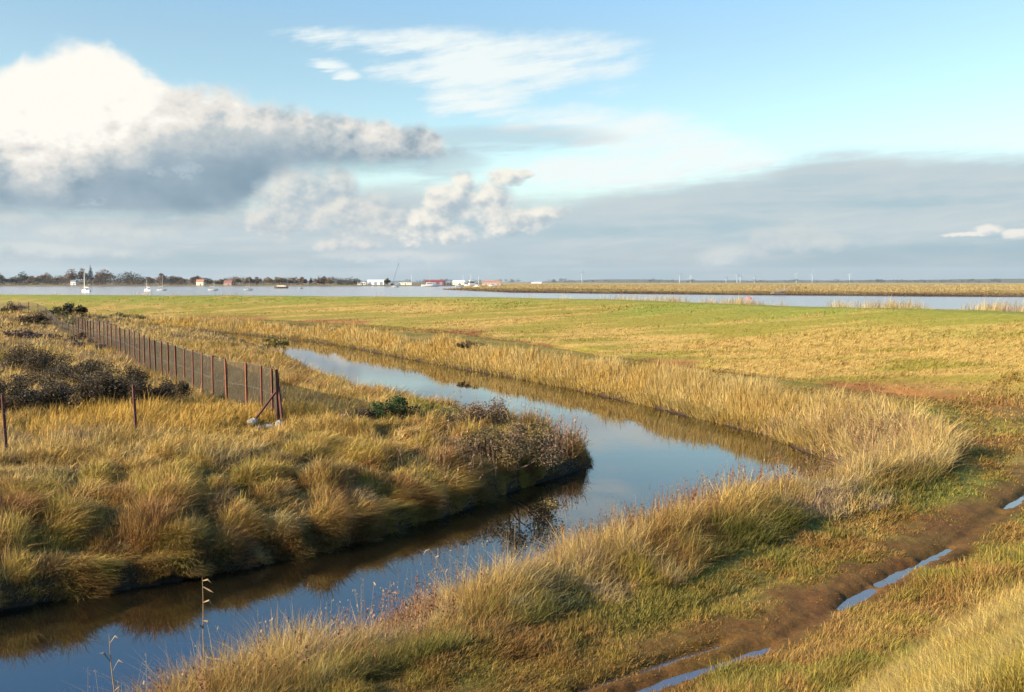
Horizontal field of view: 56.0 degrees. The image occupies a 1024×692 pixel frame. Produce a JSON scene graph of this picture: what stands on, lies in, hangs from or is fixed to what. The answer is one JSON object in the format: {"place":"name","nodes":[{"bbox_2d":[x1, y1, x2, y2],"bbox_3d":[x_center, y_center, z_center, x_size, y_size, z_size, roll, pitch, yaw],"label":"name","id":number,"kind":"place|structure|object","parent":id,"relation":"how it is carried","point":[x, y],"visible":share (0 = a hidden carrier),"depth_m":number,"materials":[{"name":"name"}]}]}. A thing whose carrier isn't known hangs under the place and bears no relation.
{"place":"outdoors","nodes":[
{"label":"outdoors","id":0,"kind":"place"},
{"bbox_2d":[0,331,839,691],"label":"dyke water","id":1,"kind":"structure","parent":0,"point":[638,453],"depth_m":18.74,"materials":[{"name":"blue liquid"}]},
{"bbox_2d":[0,279,1023,691],"bbox_3d":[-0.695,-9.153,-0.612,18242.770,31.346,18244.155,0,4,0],"label":"ground","id":2,"kind":"structure","parent":0,"point":[750,635],"depth_m":39.57,"materials":[{"name":"green plant"}]},
{"bbox_2d":[1,395,7,450],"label":"fence post","id":3,"kind":"object","parent":2,"relation":"on","point":[5,429],"visible":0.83,"depth_m":21.16,"materials":[{"name":"wood"}]},
{"bbox_2d":[4,277,17,282],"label":"tree","id":4,"kind":"object","parent":2,"relation":"on","point":[10,280],"visible":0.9,"depth_m":1217.70,"materials":[{"name":"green plant"}]},
{"bbox_2d":[0,301,29,311],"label":"shrub","id":5,"kind":"object","parent":2,"relation":"on","point":[13,307],"visible":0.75,"depth_m":85.71,"materials":[{"name":"green plant"}]},
{"bbox_2d":[13,271,28,284],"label":"tree","id":6,"kind":"object","parent":2,"relation":"on","point":[22,277],"visible":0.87,"depth_m":1229.38,"materials":[{"name":"brown plant"}]},
{"bbox_2d":[26,275,40,283],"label":"bare tree","id":7,"kind":"object","parent":2,"relation":"on","point":[31,279],"visible":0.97,"depth_m":1204.54,"materials":[{"name":"brown plant"}]},
{"bbox_2d":[18,313,49,323],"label":"shrub","id":8,"kind":"object","parent":2,"relation":"on","point":[37,318],"visible":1,"depth_m":77.31,"materials":[{"name":"green plant"}]},
{"bbox_2d":[0,341,75,372],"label":"bramble bush","id":9,"kind":"object","parent":2,"relation":"on","point":[34,359],"visible":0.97,"depth_m":38.81,"materials":[{"name":"brown plant"}]},
{"bbox_2d":[0,302,75,334],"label":"wire fence","id":10,"kind":"object","parent":2,"relation":"on","point":[72,328],"visible":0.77,"depth_m":80.01,"materials":[{"name":"metal"}]},
{"bbox_2d":[0,379,80,412],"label":"bramble bush","id":11,"kind":"object","parent":2,"relation":"on","point":[62,399],"visible":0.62,"depth_m":28.14,"materials":[{"name":"brown plant"}]},
{"bbox_2d":[0,328,83,341],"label":"shrub","id":12,"kind":"object","parent":2,"relation":"on","point":[22,333],"visible":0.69,"depth_m":54.14,"materials":[{"name":"brown plant"}]},
{"bbox_2d":[37,273,53,284],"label":"bare tree","id":13,"kind":"object","parent":2,"relation":"on","point":[44,276],"visible":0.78,"depth_m":1217.38,"materials":[{"name":"brown plant"}]},
{"bbox_2d":[0,382,93,412],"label":"bramble bush","id":14,"kind":"object","parent":2,"relation":"on","point":[78,398],"visible":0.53,"depth_m":28.19,"materials":[{"name":"brown plant"}]},
{"bbox_2d":[38,310,66,314],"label":"shrub","id":15,"kind":"object","parent":2,"relation":"on","point":[53,311],"visible":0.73,"depth_m":82.79,"materials":[{"name":"green plant"}]},
{"bbox_2d":[52,275,64,282],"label":"tree","id":16,"kind":"object","parent":2,"relation":"on","point":[59,276],"visible":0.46,"depth_m":1229.26,"materials":[{"name":"brown plant"}]},
{"bbox_2d":[58,269,78,280],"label":"bare tree","id":17,"kind":"object","parent":2,"relation":"on","point":[72,275],"visible":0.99,"depth_m":1202.72,"materials":[{"name":"brown plant"}]},
{"bbox_2d":[52,302,87,314],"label":"shrub","id":18,"kind":"object","parent":2,"relation":"on","point":[66,308],"visible":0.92,"depth_m":84.02,"materials":[{"name":"green plant"}]},
{"bbox_2d":[70,280,77,284],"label":"house","id":19,"kind":"structure","parent":2,"relation":"on","point":[73,282],"depth_m":1182.55,"materials":[{"name":"white paint"}]},
{"bbox_2d":[8,359,150,387],"bbox_3d":[-16.089,1.092,35.203,5.110,1.074,3.396,0,4,0],"label":"bramble bush","id":20,"kind":"object","parent":2,"relation":"on","point":[83,367],"visible":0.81,"depth_m":35.57,"materials":[{"name":"brown plant"}]},
{"bbox_2d":[66,332,92,340],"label":"shrub","id":21,"kind":"object","parent":2,"relation":"on","point":[81,334],"visible":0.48,"depth_m":59.56,"materials":[{"name":"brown plant"}]},
{"bbox_2d":[76,268,88,284],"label":"bare tree","id":22,"kind":"object","parent":2,"relation":"on","point":[81,273],"visible":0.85,"depth_m":1220.03,"materials":[{"name":"brown plant"}]},
{"bbox_2d":[34,367,132,407],"bbox_3d":[-12.995,1.354,29.687,3.726,1.374,2.337,0,4,0],"label":"bramble bush","id":23,"kind":"object","parent":2,"relation":"on","point":[92,379],"visible":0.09,"depth_m":29.27,"materials":[{"name":"brown plant"}]},
{"bbox_2d":[87,266,93,284],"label":"conifer tree","id":24,"kind":"object","parent":2,"relation":"on","point":[90,276],"visible":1,"depth_m":1196.38,"materials":[{"name":"green plant"}]},
{"bbox_2d":[68,338,138,349],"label":"bramble bush","id":25,"kind":"object","parent":2,"relation":"on","point":[89,341],"visible":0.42,"depth_m":51.13,"materials":[{"name":"brown plant"}]},
{"bbox_2d":[92,269,114,281],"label":"bare tree","id":26,"kind":"object","parent":2,"relation":"on","point":[108,276],"visible":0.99,"depth_m":1205.12,"materials":[{"name":"brown plant"}]},
{"bbox_2d":[0,277,212,284],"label":"undergrowth","id":27,"kind":"object","parent":2,"relation":"on","point":[129,282],"visible":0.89,"depth_m":1199.81,"materials":[{"name":"brown plant"}]},
{"bbox_2d":[101,635,122,691],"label":"dead reed stalk","id":28,"kind":"object","parent":2,"relation":"on","point":[111,663],"visible":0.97,"depth_m":11.43,"materials":[{"name":"grey plant"}]},
{"bbox_2d":[89,312,145,318],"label":"shrub","id":29,"kind":"object","parent":2,"relation":"on","point":[120,314],"visible":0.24,"depth_m":91.66,"materials":[{"name":"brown plant"}]},
{"bbox_2d":[76,372,175,404],"bbox_3d":[-11.512,1.446,28.687,2.949,1.372,1.734,1,4,15],"label":"bramble bush","id":30,"kind":"object","parent":2,"relation":"on","point":[125,389],"visible":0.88,"depth_m":28.62,"materials":[{"name":"brown plant"}]},
{"bbox_2d":[113,271,141,281],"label":"tree","id":31,"kind":"object","parent":2,"relation":"on","point":[128,275],"visible":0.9,"depth_m":1218.82,"materials":[{"name":"brown plant"}]},
{"bbox_2d":[132,385,137,430],"bbox_3d":[-9.281,1.795,23.720,0.125,1.681,0.077,-2,4,-23],"label":"fence post","id":32,"kind":"object","parent":2,"relation":"on","point":[134,404],"visible":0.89,"depth_m":23.68,"materials":[{"name":"wood"}]},
{"bbox_2d":[111,379,192,404],"bbox_3d":[-11.066,1.540,29.656,2.288,0.938,1.953,0,4,0],"label":"bramble bush","id":33,"kind":"object","parent":2,"relation":"on","point":[181,389],"visible":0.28,"depth_m":29.75,"materials":[{"name":"brown plant"}]},
{"bbox_2d":[156,273,168,284],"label":"bare tree","id":34,"kind":"object","parent":2,"relation":"on","point":[160,275],"visible":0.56,"depth_m":1205.26,"materials":[{"name":"brown plant"}]},
{"bbox_2d":[168,276,181,281],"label":"bare tree","id":35,"kind":"object","parent":2,"relation":"on","point":[174,277],"visible":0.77,"depth_m":1217.74,"materials":[{"name":"brown plant"}]},
{"bbox_2d":[76,318,282,420],"bbox_3d":[-17.621,0.170,45.119,0.961,2.026,45.160,-2,4,-30],"label":"wire fence","id":36,"kind":"object","parent":2,"relation":"on","point":[271,398],"visible":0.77,"depth_m":33.08,"materials":[{"name":"metal"}]},
{"bbox_2d":[0,276,359,284],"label":"woodland","id":37,"kind":"object","parent":2,"relation":"on","point":[296,283],"visible":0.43,"depth_m":1242.17,"materials":[{"name":"brown plant"}]},
{"bbox_2d":[189,276,201,284],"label":"bare tree","id":38,"kind":"object","parent":2,"relation":"on","point":[192,279],"visible":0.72,"depth_m":1204.76,"materials":[{"name":"brown plant"}]},
{"bbox_2d":[196,279,204,284],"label":"house","id":39,"kind":"structure","parent":2,"relation":"on","point":[200,281],"depth_m":1179.67,"materials":[{"name":"white paint"}]},
{"bbox_2d":[198,577,222,664],"bbox_3d":[-3.850,3.747,12.492,0.456,1.503,0.062,0,4,0],"label":"dead reed stalk","id":40,"kind":"object","parent":2,"relation":"on","point":[205,620],"visible":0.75,"depth_m":12.49,"materials":[{"name":"plant"}]},
{"bbox_2d":[223,280,232,284],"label":"house","id":41,"kind":"structure","parent":2,"relation":"on","point":[227,282],"depth_m":1179.14,"materials":[{"name":"pink paint"}]},
{"bbox_2d":[0,308,465,489],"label":"field grass","id":42,"kind":"structure","parent":2,"relation":"on","point":[199,410],"depth_m":26.30,"materials":[{"name":"yellow plant"}]},
{"bbox_2d":[227,277,242,282],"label":"tree","id":43,"kind":"object","parent":2,"relation":"on","point":[236,279],"visible":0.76,"depth_m":1205.42,"materials":[{"name":"brown plant"}]},
{"bbox_2d":[243,277,254,283],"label":"bare tree","id":44,"kind":"object","parent":2,"relation":"on","point":[251,281],"visible":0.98,"depth_m":1219.99,"materials":[{"name":"brown plant"}]},
{"bbox_2d":[247,417,257,425],"bbox_3d":[-6.906,2.028,25.626,0.308,0.265,0.216,0,4,0],"label":"stone","id":45,"kind":"object","parent":2,"relation":"on","point":[254,421],"visible":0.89,"depth_m":25.56,"materials":[{"name":"grey stone"}]},
{"bbox_2d":[253,277,261,284],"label":"bare tree","id":46,"kind":"object","parent":2,"relation":"on","point":[257,280],"visible":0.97,"depth_m":1233.42,"materials":[{"name":"brown plant"}]},
{"bbox_2d":[262,423,273,428],"bbox_3d":[-6.527,2.155,25.749,0.447,0.191,0.248,0,4,0],"label":"stone","id":47,"kind":"object","parent":2,"relation":"on","point":[269,425],"visible":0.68,"depth_m":25.67,"materials":[{"name":"grey stone"}]},
{"bbox_2d":[262,277,273,282],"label":"tree","id":48,"kind":"object","parent":2,"relation":"on","point":[267,280],"visible":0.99,"depth_m":1206.64,"materials":[{"name":"brown plant"}]},
{"bbox_2d":[275,420,282,426],"bbox_3d":[-6.218,2.087,25.730,0.219,0.233,0.218,-2,4,-30],"label":"stone","id":49,"kind":"object","parent":2,"relation":"on","point":[277,422],"visible":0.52,"depth_m":25.66,"materials":[{"name":"grey stone"}]},
{"bbox_2d":[272,277,285,282],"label":"tree","id":50,"kind":"object","parent":2,"relation":"on","point":[277,279],"visible":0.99,"depth_m":1219.70,"materials":[{"name":"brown plant"}]},
{"bbox_2d":[262,334,297,343],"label":"reed clump","id":51,"kind":"object","parent":2,"relation":"on","point":[271,340],"visible":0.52,"depth_m":81.83,"materials":[{"name":"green plant"}]},
{"bbox_2d":[287,278,297,284],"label":"bare tree","id":52,"kind":"object","parent":2,"relation":"on","point":[291,280],"visible":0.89,"depth_m":1232.45,"materials":[{"name":"brown plant"}]},
{"bbox_2d":[0,334,595,607],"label":"tussock grass","id":53,"kind":"structure","parent":2,"relation":"on","point":[330,517],"depth_m":19.50,"materials":[{"name":"plant"}]},
{"bbox_2d":[297,277,307,282],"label":"bare tree","id":54,"kind":"object","parent":2,"relation":"on","point":[301,280],"visible":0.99,"depth_m":1204.91,"materials":[{"name":"brown plant"}]},
{"bbox_2d":[314,278,324,283],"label":"bare tree","id":55,"kind":"object","parent":2,"relation":"on","point":[320,280],"visible":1,"depth_m":1219.11,"materials":[{"name":"brown plant"}]},
{"bbox_2d":[325,279,333,283],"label":"tree","id":56,"kind":"object","parent":2,"relation":"on","point":[330,281],"visible":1,"depth_m":1205.04,"materials":[{"name":"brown plant"}]},
{"bbox_2d":[334,278,360,284],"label":"hedge","id":57,"kind":"object","parent":2,"relation":"on","point":[346,281],"visible":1,"depth_m":1215.65,"materials":[{"name":"green plant"}]},
{"bbox_2d":[336,408,384,424],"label":"twiggy bush","id":58,"kind":"object","parent":2,"relation":"on","point":[363,411],"visible":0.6,"depth_m":25.98,"materials":[{"name":"brown plant"}]},
{"bbox_2d":[357,281,366,284],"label":"boat shed","id":59,"kind":"object","parent":2,"relation":"on","point":[363,283],"visible":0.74,"depth_m":1228.00,"materials":[{"name":"white paint"}]},
{"bbox_2d":[367,280,384,284],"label":"boat shed","id":60,"kind":"object","parent":2,"relation":"on","point":[375,282],"visible":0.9,"depth_m":1225.39,"materials":[{"name":"white paint"}]},
{"bbox_2d":[368,395,420,420],"bbox_3d":[-3.293,1.777,26.676,1.706,0.949,1.109,-2,4,-28],"label":"green bush","id":61,"kind":"object","parent":2,"relation":"on","point":[396,404],"visible":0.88,"depth_m":26.42,"materials":[{"name":"green plant"}]},
{"bbox_2d":[398,281,410,284],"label":"boat shed","id":62,"kind":"object","parent":2,"relation":"on","point":[404,282],"visible":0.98,"depth_m":1227.42,"materials":[{"name":"white metal"}]},
{"bbox_2d":[425,280,444,284],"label":"boat shed","id":63,"kind":"object","parent":2,"relation":"on","point":[440,282],"visible":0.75,"depth_m":1225.89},
{"bbox_2d":[423,549,449,583],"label":"dead reed stalk","id":64,"kind":"object","parent":2,"relation":"on","point":[438,562],"visible":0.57,"depth_m":15.59,"materials":[{"name":"beige plant"}]},
{"bbox_2d":[452,280,464,284],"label":"house","id":65,"kind":"structure","parent":2,"relation":"on","point":[457,282],"depth_m":1252.95,"materials":[{"name":"white paint"}]},
{"bbox_2d":[456,340,486,348],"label":"brown bush","id":66,"kind":"object","parent":2,"relation":"on","point":[462,344],"visible":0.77,"depth_m":60.13,"materials":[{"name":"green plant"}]},
{"bbox_2d":[437,396,510,427],"bbox_3d":[-1.098,1.888,27.203,2.160,1.006,2.088,0,4,0],"label":"twiggy bush","id":67,"kind":"object","parent":2,"relation":"on","point":[477,412],"visible":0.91,"depth_m":26.91,"materials":[{"name":"brown plant"}]},
{"bbox_2d":[91,312,869,448],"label":"reed bed","id":68,"kind":"object","parent":2,"relation":"on","point":[735,399],"visible":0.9,"depth_m":45.49,"materials":[{"name":"yellow plant"}]},
{"bbox_2d":[394,385,588,489],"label":"bank weeds","id":69,"kind":"object","parent":2,"relation":"on","point":[577,432],"visible":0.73,"depth_m":26.44,"materials":[{"name":"brown plant"}]},
{"bbox_2d":[482,281,500,284],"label":"terrace house","id":70,"kind":"structure","parent":2,"relation":"on","point":[490,282],"depth_m":1242.88,"materials":[{"name":"paint"}]},
{"bbox_2d":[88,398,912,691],"bbox_3d":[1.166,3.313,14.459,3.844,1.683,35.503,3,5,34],"label":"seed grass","id":71,"kind":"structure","parent":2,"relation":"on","point":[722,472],"depth_m":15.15,"materials":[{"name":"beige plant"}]},
{"bbox_2d":[445,417,564,474],"bbox_3d":[-0.197,2.560,24.332,3.097,1.494,2.082,0,4,0],"label":"twiggy bush","id":72,"kind":"object","parent":2,"relation":"on","point":[539,449],"visible":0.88,"depth_m":24.23,"materials":[{"name":"brown plant"}]},
{"bbox_2d":[8,295,1023,408],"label":"grass","id":73,"kind":"structure","parent":2,"relation":"on","point":[638,362],"depth_m":50.39,"materials":[{"name":"yellow plant"}]},
{"bbox_2d":[72,382,997,691],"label":"bank grass","id":74,"kind":"structure","parent":2,"relation":"on","point":[532,590],"depth_m":13.91,"materials":[{"name":"beige plant"}]},
{"bbox_2d":[48,291,1023,311],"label":"fringe reeds","id":75,"kind":"object","parent":2,"relation":"on","point":[893,305],"visible":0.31,"depth_m":60.41,"materials":[{"name":"beige plant"}]},
{"bbox_2d":[148,409,946,691],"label":"dock weeds","id":76,"kind":"object","parent":2,"relation":"on","point":[537,539],"visible":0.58,"depth_m":15.43,"materials":[{"name":"brown plant"}]},
{"bbox_2d":[541,497,560,507],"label":"dark bush","id":77,"kind":"object","parent":2,"relation":"on","point":[549,502],"visible":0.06,"depth_m":22.49,"materials":[{"name":"brown plant"}]},
{"bbox_2d":[315,370,1023,691],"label":"verge grass","id":78,"kind":"structure","parent":2,"relation":"on","point":[977,645],"depth_m":11.69,"materials":[{"name":"plant"}]},
{"bbox_2d":[576,646,770,691],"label":"puddle water","id":79,"kind":"structure","parent":2,"relation":"on","point":[676,679],"depth_m":10.91,"materials":[{"name":"blue liquid"}]},
{"bbox_2d":[399,278,1001,282],"bbox_3d":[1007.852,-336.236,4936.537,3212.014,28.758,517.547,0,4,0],"label":"distant woodland","id":80,"kind":"object","parent":2,"relation":"on","point":[877,280],"visible":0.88,"depth_m":4896.94,"materials":[{"name":"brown plant"}]},
{"bbox_2d":[443,284,1023,295],"bbox_3d":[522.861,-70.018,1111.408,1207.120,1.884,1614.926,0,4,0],"label":"marsh vegetation","id":81,"kind":"object","parent":2,"relation":"on","point":[941,289],"visible":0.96,"depth_m":554.26,"materials":[{"name":"yellow plant"}]},
{"bbox_2d":[771,286,785,293],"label":"boat wreck","id":82,"kind":"object","parent":2,"relation":"on","point":[779,292],"visible":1,"depth_m":377.67,"materials":[{"name":"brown wood"}]},
{"bbox_2d":[837,549,972,609],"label":"puddle water","id":83,"kind":"structure","parent":2,"relation":"on","point":[866,594],"depth_m":14.21,"materials":[{"name":"blue liquid"}]},
{"bbox_2d":[1003,494,1023,508],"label":"puddle water","id":84,"kind":"structure","parent":2,"relation":"on","point":[1014,503],"depth_m":19.28,"materials":[{"name":"blue liquid"}]},
{"bbox_2d":[0,286,1023,309],"bbox_3d":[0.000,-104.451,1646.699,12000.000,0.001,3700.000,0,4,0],"label":"estuary water","id":85,"kind":"structure","parent":0,"point":[790,300],"depth_m":398.34,"materials":[{"name":"grey liquid"}]},
{"bbox_2d":[82,271,90,291],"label":"sailing boat","id":86,"kind":"object","parent":85,"relation":"on","point":[85,290],"visible":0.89,"depth_m":491.54,"materials":[{"name":"white plastic"}]},
{"bbox_2d":[157,275,166,290],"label":"sailing boat","id":87,"kind":"object","parent":85,"relation":"on","point":[162,289],"visible":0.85,"depth_m":562.22,"materials":[{"name":"white plastic"}]},
{"bbox_2d":[421,282,438,286],"bbox_3d":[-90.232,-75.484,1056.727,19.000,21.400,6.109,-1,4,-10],"label":"motor boat","id":88,"kind":"object","parent":85,"relation":"on","point":[429,284],"visible":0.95,"depth_m":1055.25,"materials":[{"name":"white plastic"}]},
{"bbox_2d":[464,280,478,286],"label":"motor boat","id":89,"kind":"object","parent":85,"relation":"on","point":[471,282],"visible":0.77,"depth_m":1084.60,"materials":[{"name":"white plastic"}]},
{"bbox_2d":[0,0,1023,281],"label":"sky","id":90,"kind":"structure","parent":0,"point":[490,140],"materials":[{"name":"blue"}]}
]}

